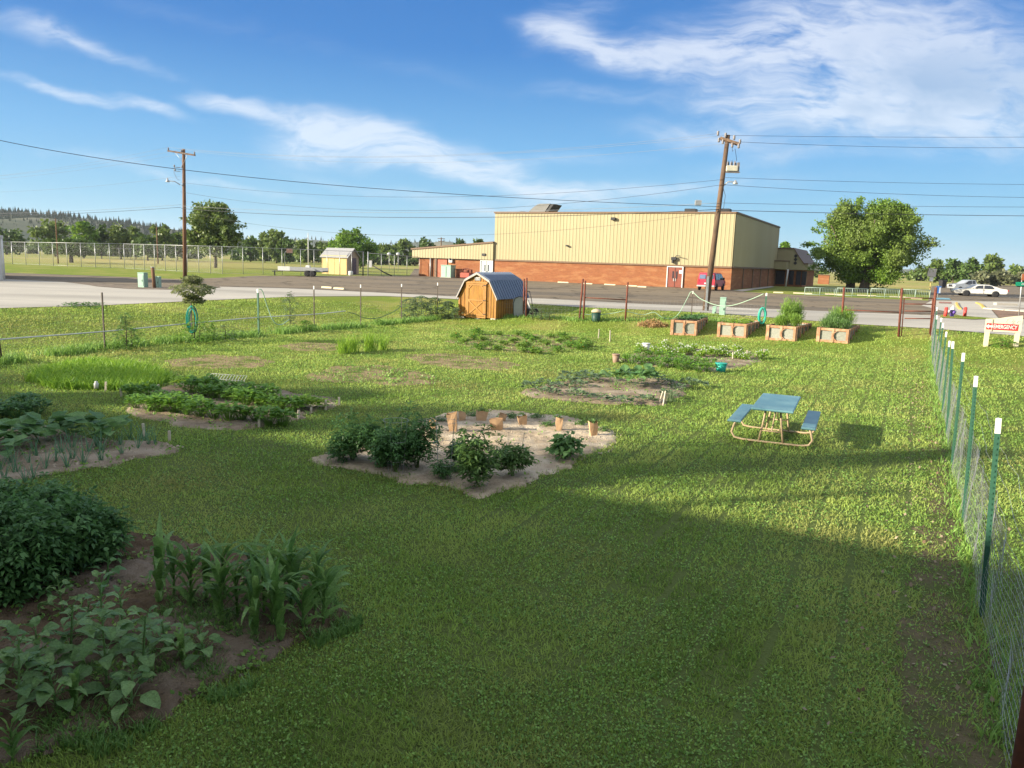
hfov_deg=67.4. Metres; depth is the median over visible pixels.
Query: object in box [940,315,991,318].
lawn strip
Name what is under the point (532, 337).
leafy plant
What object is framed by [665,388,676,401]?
rosemary tuft
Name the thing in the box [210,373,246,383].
wire trellis
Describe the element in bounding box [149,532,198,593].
corn plant
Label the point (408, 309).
shrub
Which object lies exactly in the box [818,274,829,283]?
brick hut
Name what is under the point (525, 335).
marigold
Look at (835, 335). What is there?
raised bed
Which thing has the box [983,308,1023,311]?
kerb
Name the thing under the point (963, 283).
pickup truck
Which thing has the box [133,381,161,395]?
bean plant
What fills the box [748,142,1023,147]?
overhead cable
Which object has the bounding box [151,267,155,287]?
wooden bollard
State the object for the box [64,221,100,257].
tree
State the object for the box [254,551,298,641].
corn plant
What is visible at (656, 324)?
hay pile
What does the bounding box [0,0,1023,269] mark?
sky
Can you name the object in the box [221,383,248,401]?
bean plant
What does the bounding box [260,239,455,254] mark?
hills
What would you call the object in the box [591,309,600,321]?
trash can
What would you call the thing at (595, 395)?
melon plant
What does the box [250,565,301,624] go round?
corn plant
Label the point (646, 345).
white bucket
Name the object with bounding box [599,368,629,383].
squash plant
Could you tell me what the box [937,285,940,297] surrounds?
parking sign
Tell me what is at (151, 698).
sunflower plant
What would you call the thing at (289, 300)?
sapling
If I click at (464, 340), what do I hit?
leafy plant
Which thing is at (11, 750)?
corn plant
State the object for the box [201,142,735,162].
overhead cable
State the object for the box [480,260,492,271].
double door
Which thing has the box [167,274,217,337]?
young tree
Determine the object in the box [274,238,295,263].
tree
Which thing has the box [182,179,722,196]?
overhead cable
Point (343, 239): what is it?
tree
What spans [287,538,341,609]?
corn plant
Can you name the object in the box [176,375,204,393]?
bean plant
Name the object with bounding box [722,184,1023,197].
overhead cable
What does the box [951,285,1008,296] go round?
sedan
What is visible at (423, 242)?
tree
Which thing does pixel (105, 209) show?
overhead cable
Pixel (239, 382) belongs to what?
bean plant
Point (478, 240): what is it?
tree
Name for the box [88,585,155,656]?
sunflower plant
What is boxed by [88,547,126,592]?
plant
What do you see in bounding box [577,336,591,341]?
leafy plant
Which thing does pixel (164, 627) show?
sunflower plant
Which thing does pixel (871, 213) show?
overhead cable
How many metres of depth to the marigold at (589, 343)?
31.41 m
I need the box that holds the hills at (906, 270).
[819,269,1007,272]
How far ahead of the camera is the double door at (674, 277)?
93.35 m
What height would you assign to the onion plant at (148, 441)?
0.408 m
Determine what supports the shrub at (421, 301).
on the ground at (90, 267)
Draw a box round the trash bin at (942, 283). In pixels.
[939,280,947,287]
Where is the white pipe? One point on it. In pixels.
(157, 326)
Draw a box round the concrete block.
[993,302,1017,305]
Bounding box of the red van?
[697,272,724,290]
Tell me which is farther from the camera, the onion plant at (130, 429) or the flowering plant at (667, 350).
the flowering plant at (667, 350)
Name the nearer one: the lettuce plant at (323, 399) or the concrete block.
the lettuce plant at (323, 399)
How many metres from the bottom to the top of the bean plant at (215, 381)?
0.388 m
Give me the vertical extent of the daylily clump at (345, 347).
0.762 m
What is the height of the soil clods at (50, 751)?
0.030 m
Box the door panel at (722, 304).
[720,301,724,314]
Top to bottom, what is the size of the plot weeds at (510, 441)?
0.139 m
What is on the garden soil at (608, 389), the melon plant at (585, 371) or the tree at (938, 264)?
the melon plant at (585, 371)
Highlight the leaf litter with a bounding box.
[796,367,1016,757]
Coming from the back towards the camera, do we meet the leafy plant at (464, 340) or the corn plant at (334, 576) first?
the leafy plant at (464, 340)
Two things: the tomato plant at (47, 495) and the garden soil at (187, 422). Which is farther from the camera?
the garden soil at (187, 422)
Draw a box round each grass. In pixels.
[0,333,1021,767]
[22,354,175,390]
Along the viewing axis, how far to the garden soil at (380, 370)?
21.93 m
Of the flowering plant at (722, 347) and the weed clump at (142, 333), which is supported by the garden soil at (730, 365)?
the flowering plant at (722, 347)
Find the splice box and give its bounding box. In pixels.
[695,200,701,205]
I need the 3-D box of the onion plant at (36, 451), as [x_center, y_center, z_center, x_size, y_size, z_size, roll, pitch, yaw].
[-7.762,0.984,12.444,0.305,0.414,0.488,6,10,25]
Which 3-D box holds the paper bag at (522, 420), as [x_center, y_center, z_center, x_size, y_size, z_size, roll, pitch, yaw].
[0.213,0.765,15.995,0.193,0.239,0.128,-6,13,-12]
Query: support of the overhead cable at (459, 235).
attached to the utility pole at (730, 168)
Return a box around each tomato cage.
[383,418,408,473]
[432,419,457,475]
[507,427,527,469]
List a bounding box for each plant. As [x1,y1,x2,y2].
[0,398,18,415]
[0,400,37,417]
[0,410,86,441]
[0,419,57,443]
[0,429,29,457]
[0,447,13,468]
[0,461,13,476]
[0,471,83,515]
[0,481,110,578]
[0,490,82,607]
[0,492,13,514]
[0,620,41,674]
[0,623,53,720]
[0,705,39,764]
[3,441,17,462]
[3,446,25,472]
[5,615,84,691]
[7,391,42,405]
[15,460,34,482]
[16,397,52,413]
[16,657,104,711]
[19,445,35,462]
[21,455,41,477]
[23,435,44,455]
[25,594,107,662]
[33,446,53,468]
[37,572,81,614]
[39,440,61,460]
[42,433,69,451]
[47,413,107,436]
[49,498,140,575]
[50,410,132,441]
[51,485,110,509]
[54,444,76,467]
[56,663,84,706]
[59,425,82,447]
[59,593,119,642]
[62,435,82,458]
[67,437,97,462]
[70,570,142,684]
[74,431,96,450]
[85,435,118,460]
[88,427,102,446]
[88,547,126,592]
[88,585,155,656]
[91,428,115,449]
[93,655,160,722]
[107,605,179,690]
[111,434,133,453]
[116,428,128,444]
[119,383,138,396]
[122,417,140,439]
[123,393,145,407]
[125,424,149,447]
[129,419,152,440]
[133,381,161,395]
[133,608,194,656]
[134,394,161,411]
[139,425,153,443]
[144,393,174,411]
[148,513,173,601]
[149,426,161,443]
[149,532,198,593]
[150,389,171,395]
[151,532,233,606]
[159,392,188,412]
[164,390,186,402]
[168,375,186,384]
[174,374,197,382]
[174,623,184,665]
[175,400,197,414]
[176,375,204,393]
[177,620,225,668]
[184,396,215,416]
[186,393,201,403]
[187,538,263,624]
[192,524,249,599]
[193,383,212,396]
[195,545,267,617]
[197,373,217,389]
[200,383,223,398]
[200,403,224,418]
[200,542,214,598]
[206,377,224,384]
[213,384,234,398]
[213,400,242,420]
[218,379,238,388]
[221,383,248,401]
[223,526,304,612]
[229,525,281,592]
[230,404,254,420]
[231,386,259,404]
[233,380,252,386]
[241,554,274,634]
[242,404,269,421]
[244,524,326,611]
[245,381,266,392]
[246,530,311,590]
[247,391,270,404]
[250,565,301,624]
[254,383,280,400]
[254,392,277,406]
[254,405,283,425]
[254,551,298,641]
[266,394,291,409]
[266,532,320,597]
[268,406,298,425]
[278,395,305,412]
[279,579,330,628]
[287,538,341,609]
[290,560,351,624]
[291,393,314,404]
[301,397,323,405]
[306,396,330,405]
[325,406,376,462]
[355,413,397,467]
[370,416,422,471]
[390,400,446,469]
[426,458,456,478]
[432,415,446,421]
[442,439,471,472]
[451,423,505,488]
[466,409,475,416]
[487,442,538,475]
[507,411,516,418]
[521,380,543,388]
[528,412,545,418]
[536,378,553,384]
[539,386,561,392]
[539,419,554,426]
[541,431,587,460]
[547,381,568,387]
[556,374,577,380]
[558,370,579,376]
[565,388,588,395]
[569,379,588,385]
[572,418,586,424]
[576,369,595,375]
[578,372,598,380]
[586,392,609,399]
[591,372,613,377]
[598,426,612,431]
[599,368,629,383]
[607,394,634,402]
[615,364,653,386]
[622,353,642,363]
[628,363,661,382]
[633,343,648,350]
[634,348,652,357]
[634,394,657,401]
[636,356,650,364]
[645,357,659,364]
[646,350,661,357]
[646,371,667,379]
[649,345,660,351]
[652,355,670,367]
[655,349,672,358]
[657,339,672,347]
[657,377,674,383]
[657,389,680,395]
[659,345,677,354]
[663,357,681,367]
[668,352,684,359]
[669,382,687,388]
[670,358,691,369]
[673,343,684,348]
[673,346,690,354]
[677,316,689,319]
[677,355,693,362]
[680,377,694,381]
[681,360,696,369]
[683,345,696,353]
[687,343,699,348]
[688,379,709,385]
[690,355,704,363]
[690,362,705,371]
[694,348,708,355]
[699,356,719,365]
[699,362,718,371]
[707,346,723,355]
[714,344,731,351]
[717,347,730,355]
[729,349,745,358]
[732,345,747,351]
[738,351,753,359]
[752,349,768,358]
[772,314,789,325]
[777,296,796,325]
[786,312,802,326]
[791,297,805,318]
[819,316,838,328]
[823,309,848,327]
[828,304,849,317]
[831,318,853,328]
[834,305,857,328]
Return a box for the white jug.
[94,381,98,388]
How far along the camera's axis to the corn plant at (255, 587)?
6.70 m
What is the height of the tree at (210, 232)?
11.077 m
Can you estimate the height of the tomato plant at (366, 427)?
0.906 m
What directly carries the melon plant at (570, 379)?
on the garden soil at (608, 389)
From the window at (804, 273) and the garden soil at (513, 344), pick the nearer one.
the garden soil at (513, 344)
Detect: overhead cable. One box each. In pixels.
[0,140,717,206]
[0,207,179,215]
[3,152,189,178]
[4,150,175,175]
[10,176,179,191]
[32,205,170,212]
[169,134,710,156]
[181,135,724,156]
[181,208,718,217]
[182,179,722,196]
[183,211,718,235]
[184,185,717,210]
[188,203,711,212]
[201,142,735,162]
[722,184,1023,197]
[723,177,1023,184]
[727,210,1008,215]
[730,135,829,136]
[740,203,955,206]
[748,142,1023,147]
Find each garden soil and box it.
[0,427,180,480]
[0,531,350,767]
[125,383,337,429]
[165,354,273,368]
[272,342,337,350]
[303,365,441,385]
[308,410,615,498]
[405,353,519,370]
[445,334,595,352]
[520,377,691,405]
[619,348,766,371]
[890,374,1015,767]
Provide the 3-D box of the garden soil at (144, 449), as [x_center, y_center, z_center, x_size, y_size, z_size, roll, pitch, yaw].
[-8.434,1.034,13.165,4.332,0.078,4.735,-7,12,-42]
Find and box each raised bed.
[670,317,707,335]
[717,320,762,337]
[765,323,811,340]
[816,325,859,343]
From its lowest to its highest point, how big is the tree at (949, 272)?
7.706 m
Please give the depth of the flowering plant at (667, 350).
29.25 m
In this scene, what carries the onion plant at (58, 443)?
on the garden soil at (144, 449)
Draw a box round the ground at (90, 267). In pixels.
[0,251,1023,767]
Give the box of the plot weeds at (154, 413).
[120,381,337,429]
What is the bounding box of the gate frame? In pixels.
[362,251,391,275]
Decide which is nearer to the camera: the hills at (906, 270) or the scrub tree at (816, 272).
the scrub tree at (816, 272)
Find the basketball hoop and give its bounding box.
[284,248,292,265]
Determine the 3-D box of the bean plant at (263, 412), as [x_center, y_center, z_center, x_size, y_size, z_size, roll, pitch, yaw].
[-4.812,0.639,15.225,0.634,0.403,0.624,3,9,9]
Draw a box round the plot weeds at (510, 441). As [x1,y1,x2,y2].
[311,413,604,486]
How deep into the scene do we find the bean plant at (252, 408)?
15.46 m
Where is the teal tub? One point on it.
(722, 366)
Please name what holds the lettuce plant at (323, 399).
on the ground at (90, 267)
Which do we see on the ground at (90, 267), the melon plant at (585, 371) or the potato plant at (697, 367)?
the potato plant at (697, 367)
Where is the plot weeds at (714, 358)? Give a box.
[622,347,770,369]
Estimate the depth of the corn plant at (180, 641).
6.28 m
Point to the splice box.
(698, 202)
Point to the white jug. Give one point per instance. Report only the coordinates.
(96, 384)
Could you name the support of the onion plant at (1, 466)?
on the garden soil at (144, 449)
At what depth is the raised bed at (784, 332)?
35.31 m
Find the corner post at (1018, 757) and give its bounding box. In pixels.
[1011,686,1023,767]
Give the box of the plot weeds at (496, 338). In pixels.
[449,333,598,351]
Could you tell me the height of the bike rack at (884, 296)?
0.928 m
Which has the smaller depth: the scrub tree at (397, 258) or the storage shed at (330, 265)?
the storage shed at (330, 265)
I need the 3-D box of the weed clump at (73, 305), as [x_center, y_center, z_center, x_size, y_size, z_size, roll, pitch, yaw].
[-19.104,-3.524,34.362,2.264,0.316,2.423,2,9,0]
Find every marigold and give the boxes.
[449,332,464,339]
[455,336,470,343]
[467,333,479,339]
[469,327,484,334]
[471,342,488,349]
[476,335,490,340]
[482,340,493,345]
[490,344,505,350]
[491,330,502,334]
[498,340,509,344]
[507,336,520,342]
[510,330,521,334]
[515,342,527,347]
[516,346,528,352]
[519,332,530,338]
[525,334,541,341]
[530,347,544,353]
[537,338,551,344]
[545,333,556,337]
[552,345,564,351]
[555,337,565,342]
[556,331,569,337]
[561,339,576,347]
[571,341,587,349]
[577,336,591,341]
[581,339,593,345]
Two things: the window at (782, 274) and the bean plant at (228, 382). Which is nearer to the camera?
the bean plant at (228, 382)
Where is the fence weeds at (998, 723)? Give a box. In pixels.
[923,340,1023,763]
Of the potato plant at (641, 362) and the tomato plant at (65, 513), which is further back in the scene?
the potato plant at (641, 362)
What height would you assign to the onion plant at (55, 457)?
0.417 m
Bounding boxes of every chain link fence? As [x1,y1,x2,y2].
[0,241,363,275]
[3,246,390,264]
[371,253,419,275]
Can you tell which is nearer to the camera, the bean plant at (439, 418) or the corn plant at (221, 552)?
the corn plant at (221, 552)
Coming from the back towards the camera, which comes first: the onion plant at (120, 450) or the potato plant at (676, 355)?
the potato plant at (676, 355)
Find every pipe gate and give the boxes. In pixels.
[523,278,527,317]
[579,279,628,320]
[841,287,937,336]
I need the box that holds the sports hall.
[411,204,818,289]
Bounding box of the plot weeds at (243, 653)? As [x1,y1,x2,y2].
[0,530,320,736]
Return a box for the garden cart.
[513,291,538,316]
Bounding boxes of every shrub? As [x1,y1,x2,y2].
[398,298,421,317]
[404,295,436,317]
[422,297,452,318]
[435,301,458,318]
[449,308,464,319]
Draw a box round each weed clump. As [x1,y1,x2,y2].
[57,301,107,308]
[113,328,148,349]
[167,320,232,343]
[202,325,248,340]
[293,320,316,331]
[528,306,535,318]
[534,309,548,319]
[544,311,555,320]
[990,338,1018,347]
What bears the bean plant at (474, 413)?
on the garden soil at (505, 480)
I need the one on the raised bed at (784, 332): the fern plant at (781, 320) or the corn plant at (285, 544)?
the fern plant at (781, 320)
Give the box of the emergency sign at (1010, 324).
[983,316,1022,346]
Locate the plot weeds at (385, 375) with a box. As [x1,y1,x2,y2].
[302,362,448,386]
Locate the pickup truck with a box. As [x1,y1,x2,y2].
[947,280,985,290]
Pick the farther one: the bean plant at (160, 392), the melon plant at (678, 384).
the melon plant at (678, 384)
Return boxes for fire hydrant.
[948,305,956,315]
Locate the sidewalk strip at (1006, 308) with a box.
[989,307,1023,310]
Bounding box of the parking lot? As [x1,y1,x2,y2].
[5,269,1023,334]
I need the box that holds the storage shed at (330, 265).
[320,248,360,274]
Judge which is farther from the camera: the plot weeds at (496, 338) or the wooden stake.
the plot weeds at (496, 338)
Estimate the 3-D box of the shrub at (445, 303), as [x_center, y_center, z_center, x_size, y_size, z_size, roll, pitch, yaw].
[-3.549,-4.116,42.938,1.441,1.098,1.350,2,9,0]
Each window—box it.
[775,270,780,283]
[780,271,784,283]
[788,271,793,284]
[795,271,800,284]
[801,271,806,284]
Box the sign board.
[927,268,936,293]
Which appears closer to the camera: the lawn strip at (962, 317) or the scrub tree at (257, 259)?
the lawn strip at (962, 317)
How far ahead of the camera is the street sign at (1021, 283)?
49.22 m
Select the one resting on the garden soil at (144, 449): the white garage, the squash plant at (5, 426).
the squash plant at (5, 426)
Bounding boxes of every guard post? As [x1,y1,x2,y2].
[943,307,947,315]
[963,307,966,315]
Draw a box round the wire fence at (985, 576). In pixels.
[931,306,1023,767]
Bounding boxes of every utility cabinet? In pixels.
[137,272,147,286]
[155,276,161,287]
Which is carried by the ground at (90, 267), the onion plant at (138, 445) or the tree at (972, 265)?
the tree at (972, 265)
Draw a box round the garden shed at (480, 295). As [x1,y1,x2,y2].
[456,272,528,319]
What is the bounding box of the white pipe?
[0,311,345,339]
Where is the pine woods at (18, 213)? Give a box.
[0,206,259,246]
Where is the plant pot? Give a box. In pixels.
[612,353,619,362]
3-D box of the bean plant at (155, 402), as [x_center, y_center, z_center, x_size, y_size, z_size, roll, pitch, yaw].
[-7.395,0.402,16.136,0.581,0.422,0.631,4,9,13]
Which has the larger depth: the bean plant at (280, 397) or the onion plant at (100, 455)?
the bean plant at (280, 397)
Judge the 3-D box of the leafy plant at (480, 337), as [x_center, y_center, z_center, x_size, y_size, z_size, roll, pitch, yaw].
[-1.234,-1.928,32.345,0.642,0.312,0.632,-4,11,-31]
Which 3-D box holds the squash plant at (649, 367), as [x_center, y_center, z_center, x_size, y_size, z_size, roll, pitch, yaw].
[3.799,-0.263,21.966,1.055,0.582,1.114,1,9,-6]
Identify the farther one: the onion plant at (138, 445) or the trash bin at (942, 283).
the trash bin at (942, 283)
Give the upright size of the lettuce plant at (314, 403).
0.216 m
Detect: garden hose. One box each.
[259,289,289,324]
[349,306,400,318]
[581,292,763,318]
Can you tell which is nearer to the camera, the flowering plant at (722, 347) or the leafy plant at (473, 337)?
the flowering plant at (722, 347)
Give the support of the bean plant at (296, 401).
on the garden soil at (187, 422)
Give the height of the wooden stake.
0.302 m
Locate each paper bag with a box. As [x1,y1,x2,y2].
[446,411,456,431]
[459,411,465,419]
[476,410,487,420]
[489,417,502,430]
[498,412,506,420]
[517,414,526,424]
[555,417,563,430]
[588,420,597,435]
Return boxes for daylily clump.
[332,334,355,353]
[343,333,362,352]
[355,327,384,351]
[377,333,393,349]
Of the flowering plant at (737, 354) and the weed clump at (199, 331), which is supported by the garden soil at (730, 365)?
the flowering plant at (737, 354)
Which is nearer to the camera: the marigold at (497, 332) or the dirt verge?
the marigold at (497, 332)
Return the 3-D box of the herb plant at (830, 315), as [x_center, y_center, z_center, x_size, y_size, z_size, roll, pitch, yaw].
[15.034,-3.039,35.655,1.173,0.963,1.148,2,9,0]
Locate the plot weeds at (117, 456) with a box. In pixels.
[0,427,181,472]
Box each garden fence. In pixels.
[0,283,437,360]
[505,292,766,325]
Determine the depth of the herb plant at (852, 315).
35.54 m
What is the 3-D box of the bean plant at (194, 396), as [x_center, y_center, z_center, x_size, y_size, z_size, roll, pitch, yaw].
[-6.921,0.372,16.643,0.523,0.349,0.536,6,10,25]
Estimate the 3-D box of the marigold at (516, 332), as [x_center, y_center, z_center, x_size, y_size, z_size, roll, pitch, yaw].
[0.302,-2.336,35.196,0.628,0.310,0.637,-5,12,-38]
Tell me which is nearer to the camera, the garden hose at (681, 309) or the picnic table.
the picnic table
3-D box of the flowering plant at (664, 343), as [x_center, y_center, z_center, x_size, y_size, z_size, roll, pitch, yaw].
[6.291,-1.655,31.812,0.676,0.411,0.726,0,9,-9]
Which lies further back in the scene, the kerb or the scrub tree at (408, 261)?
the scrub tree at (408, 261)
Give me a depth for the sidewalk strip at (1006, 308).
61.32 m
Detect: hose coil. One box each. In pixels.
[186,305,197,332]
[758,307,766,323]
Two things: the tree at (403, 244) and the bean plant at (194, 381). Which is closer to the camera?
the bean plant at (194, 381)
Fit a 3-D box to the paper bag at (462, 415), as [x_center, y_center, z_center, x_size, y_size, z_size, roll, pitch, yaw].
[-1.056,0.687,16.264,0.152,0.227,0.090,0,5,-16]
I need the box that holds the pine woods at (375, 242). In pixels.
[291,236,467,245]
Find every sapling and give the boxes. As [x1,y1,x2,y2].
[110,313,137,350]
[281,291,299,324]
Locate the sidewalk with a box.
[735,286,772,290]
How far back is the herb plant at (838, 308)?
36.51 m
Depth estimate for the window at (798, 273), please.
117.77 m
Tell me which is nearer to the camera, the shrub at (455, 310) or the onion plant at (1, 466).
the onion plant at (1, 466)
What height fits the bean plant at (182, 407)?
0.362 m
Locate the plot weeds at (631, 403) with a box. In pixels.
[525,376,695,404]
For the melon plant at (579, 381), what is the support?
on the garden soil at (608, 389)
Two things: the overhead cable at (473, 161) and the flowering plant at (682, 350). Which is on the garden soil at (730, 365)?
the flowering plant at (682, 350)
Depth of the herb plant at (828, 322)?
34.68 m
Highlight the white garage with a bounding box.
[0,235,5,279]
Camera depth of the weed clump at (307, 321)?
34.15 m
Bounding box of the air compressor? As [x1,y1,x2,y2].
[460,268,472,277]
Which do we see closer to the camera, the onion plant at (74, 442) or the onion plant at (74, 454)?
the onion plant at (74, 454)
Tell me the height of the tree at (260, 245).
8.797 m
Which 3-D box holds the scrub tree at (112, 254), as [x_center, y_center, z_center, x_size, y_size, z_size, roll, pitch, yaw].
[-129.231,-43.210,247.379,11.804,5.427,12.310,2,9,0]
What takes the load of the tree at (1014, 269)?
on the ground at (90, 267)
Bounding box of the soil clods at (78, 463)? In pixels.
[0,426,183,477]
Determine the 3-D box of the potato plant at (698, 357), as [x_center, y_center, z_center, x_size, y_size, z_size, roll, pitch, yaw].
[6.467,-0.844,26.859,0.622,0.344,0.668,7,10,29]
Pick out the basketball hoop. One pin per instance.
(290, 250)
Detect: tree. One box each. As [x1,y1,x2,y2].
[0,227,29,254]
[20,239,46,253]
[23,237,115,262]
[26,219,72,256]
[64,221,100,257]
[91,223,109,258]
[100,245,116,255]
[104,221,134,258]
[126,225,140,258]
[131,232,163,260]
[147,223,174,260]
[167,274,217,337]
[168,232,187,259]
[175,199,246,267]
[178,246,206,258]
[227,246,254,259]
[238,235,258,261]
[251,255,270,260]
[255,231,268,262]
[261,228,288,262]
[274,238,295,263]
[293,238,317,262]
[314,241,328,261]
[324,227,378,267]
[366,250,389,264]
[379,242,397,253]
[382,248,404,264]
[392,238,415,262]
[399,252,418,265]
[416,236,435,264]
[453,237,465,244]
[473,238,483,242]
[779,241,790,247]
[799,195,897,291]
[814,269,826,277]
[834,198,943,292]
[904,267,928,280]
[924,258,944,282]
[940,258,963,283]
[957,257,983,280]
[969,270,990,284]
[982,253,1005,272]
[989,268,1016,285]
[1008,263,1023,274]
[1012,269,1023,286]
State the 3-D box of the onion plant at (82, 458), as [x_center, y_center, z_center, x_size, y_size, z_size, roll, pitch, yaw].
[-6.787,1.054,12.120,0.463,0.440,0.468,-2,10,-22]
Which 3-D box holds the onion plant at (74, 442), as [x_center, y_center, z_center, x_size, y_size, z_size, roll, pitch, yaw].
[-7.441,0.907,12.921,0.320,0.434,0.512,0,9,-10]
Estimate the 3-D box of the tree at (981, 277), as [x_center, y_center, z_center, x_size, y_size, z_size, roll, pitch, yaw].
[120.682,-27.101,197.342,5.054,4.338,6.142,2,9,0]
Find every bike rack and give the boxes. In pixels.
[804,287,835,295]
[836,288,867,296]
[870,288,899,297]
[903,289,930,297]
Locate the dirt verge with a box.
[992,309,1023,317]
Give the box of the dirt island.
[81,283,220,289]
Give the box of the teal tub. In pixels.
[715,362,727,371]
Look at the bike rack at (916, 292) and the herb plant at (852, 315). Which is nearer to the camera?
the herb plant at (852, 315)
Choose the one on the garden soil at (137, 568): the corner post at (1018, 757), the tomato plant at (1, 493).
the tomato plant at (1, 493)
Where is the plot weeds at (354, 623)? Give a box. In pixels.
[11,587,364,760]
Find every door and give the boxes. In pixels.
[351,258,355,274]
[437,259,446,276]
[465,281,487,317]
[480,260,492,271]
[666,266,683,287]
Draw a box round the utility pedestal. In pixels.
[719,297,726,314]
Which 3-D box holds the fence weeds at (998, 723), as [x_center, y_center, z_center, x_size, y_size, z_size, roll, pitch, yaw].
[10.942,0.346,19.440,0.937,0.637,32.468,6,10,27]
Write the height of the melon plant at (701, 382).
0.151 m
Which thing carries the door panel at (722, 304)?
in the utility pedestal
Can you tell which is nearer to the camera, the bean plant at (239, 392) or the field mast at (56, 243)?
the bean plant at (239, 392)
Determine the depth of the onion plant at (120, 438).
13.30 m
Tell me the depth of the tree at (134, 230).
196.04 m
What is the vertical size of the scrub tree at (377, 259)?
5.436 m
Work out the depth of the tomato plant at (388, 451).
12.01 m
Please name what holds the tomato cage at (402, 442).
on the garden soil at (505, 480)
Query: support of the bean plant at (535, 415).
on the garden soil at (505, 480)
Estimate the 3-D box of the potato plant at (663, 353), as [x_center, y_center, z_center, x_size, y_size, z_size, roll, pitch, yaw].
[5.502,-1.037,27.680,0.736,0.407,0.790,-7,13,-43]
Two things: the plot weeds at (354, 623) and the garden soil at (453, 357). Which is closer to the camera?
the plot weeds at (354, 623)
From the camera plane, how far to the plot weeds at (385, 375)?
22.01 m
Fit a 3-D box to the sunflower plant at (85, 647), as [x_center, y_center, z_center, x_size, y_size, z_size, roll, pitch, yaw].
[-3.095,1.899,5.889,0.490,1.016,0.497,-1,10,-18]
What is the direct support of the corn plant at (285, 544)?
on the garden soil at (137, 568)
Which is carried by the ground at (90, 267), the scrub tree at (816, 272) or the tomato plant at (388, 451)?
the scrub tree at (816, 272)
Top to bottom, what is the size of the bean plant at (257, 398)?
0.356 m
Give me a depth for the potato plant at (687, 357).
26.82 m
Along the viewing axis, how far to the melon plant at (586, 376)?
22.13 m
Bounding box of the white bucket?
[642,343,649,351]
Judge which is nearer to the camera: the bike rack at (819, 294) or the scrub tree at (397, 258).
the bike rack at (819, 294)
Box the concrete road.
[0,279,1023,335]
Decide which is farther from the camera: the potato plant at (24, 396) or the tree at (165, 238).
the tree at (165, 238)
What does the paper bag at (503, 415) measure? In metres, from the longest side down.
0.200 x 0.169 x 0.101 m
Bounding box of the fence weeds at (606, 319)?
[503,313,768,325]
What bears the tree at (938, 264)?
on the ground at (90, 267)
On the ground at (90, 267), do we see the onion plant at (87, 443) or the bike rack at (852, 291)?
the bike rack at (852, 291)
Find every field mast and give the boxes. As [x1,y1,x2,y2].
[55,218,58,263]
[156,227,158,263]
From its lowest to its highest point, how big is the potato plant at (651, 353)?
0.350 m
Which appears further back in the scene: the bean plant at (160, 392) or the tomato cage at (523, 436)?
the bean plant at (160, 392)
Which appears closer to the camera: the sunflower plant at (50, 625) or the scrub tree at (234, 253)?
the sunflower plant at (50, 625)
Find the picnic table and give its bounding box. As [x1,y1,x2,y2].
[727,393,820,446]
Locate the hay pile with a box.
[637,317,668,327]
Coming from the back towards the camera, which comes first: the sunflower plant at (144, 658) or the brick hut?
the brick hut
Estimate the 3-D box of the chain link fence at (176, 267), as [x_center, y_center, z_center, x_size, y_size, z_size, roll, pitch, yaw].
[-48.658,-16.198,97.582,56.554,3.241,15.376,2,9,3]
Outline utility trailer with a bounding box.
[272,265,327,276]
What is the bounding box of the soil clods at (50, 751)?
[1,555,334,755]
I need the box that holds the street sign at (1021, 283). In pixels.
[1015,274,1023,315]
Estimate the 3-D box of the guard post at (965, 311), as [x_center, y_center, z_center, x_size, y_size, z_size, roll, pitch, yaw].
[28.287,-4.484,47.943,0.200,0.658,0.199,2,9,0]
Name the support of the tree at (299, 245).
on the ground at (90, 267)
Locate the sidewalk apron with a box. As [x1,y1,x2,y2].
[922,301,1023,317]
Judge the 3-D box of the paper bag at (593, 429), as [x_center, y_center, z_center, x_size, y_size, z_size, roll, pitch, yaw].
[1.610,0.886,15.234,0.188,0.327,0.127,-5,15,-11]
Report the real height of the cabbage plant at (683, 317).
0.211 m
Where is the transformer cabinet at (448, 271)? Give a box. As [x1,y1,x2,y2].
[441,265,456,277]
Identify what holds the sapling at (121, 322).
on the ground at (90, 267)
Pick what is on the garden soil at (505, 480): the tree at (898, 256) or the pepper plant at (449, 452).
the pepper plant at (449, 452)
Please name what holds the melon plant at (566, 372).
on the garden soil at (608, 389)
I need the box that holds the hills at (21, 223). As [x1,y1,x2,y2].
[0,214,257,253]
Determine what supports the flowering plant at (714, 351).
on the garden soil at (730, 365)
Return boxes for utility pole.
[166,147,195,276]
[702,131,740,310]

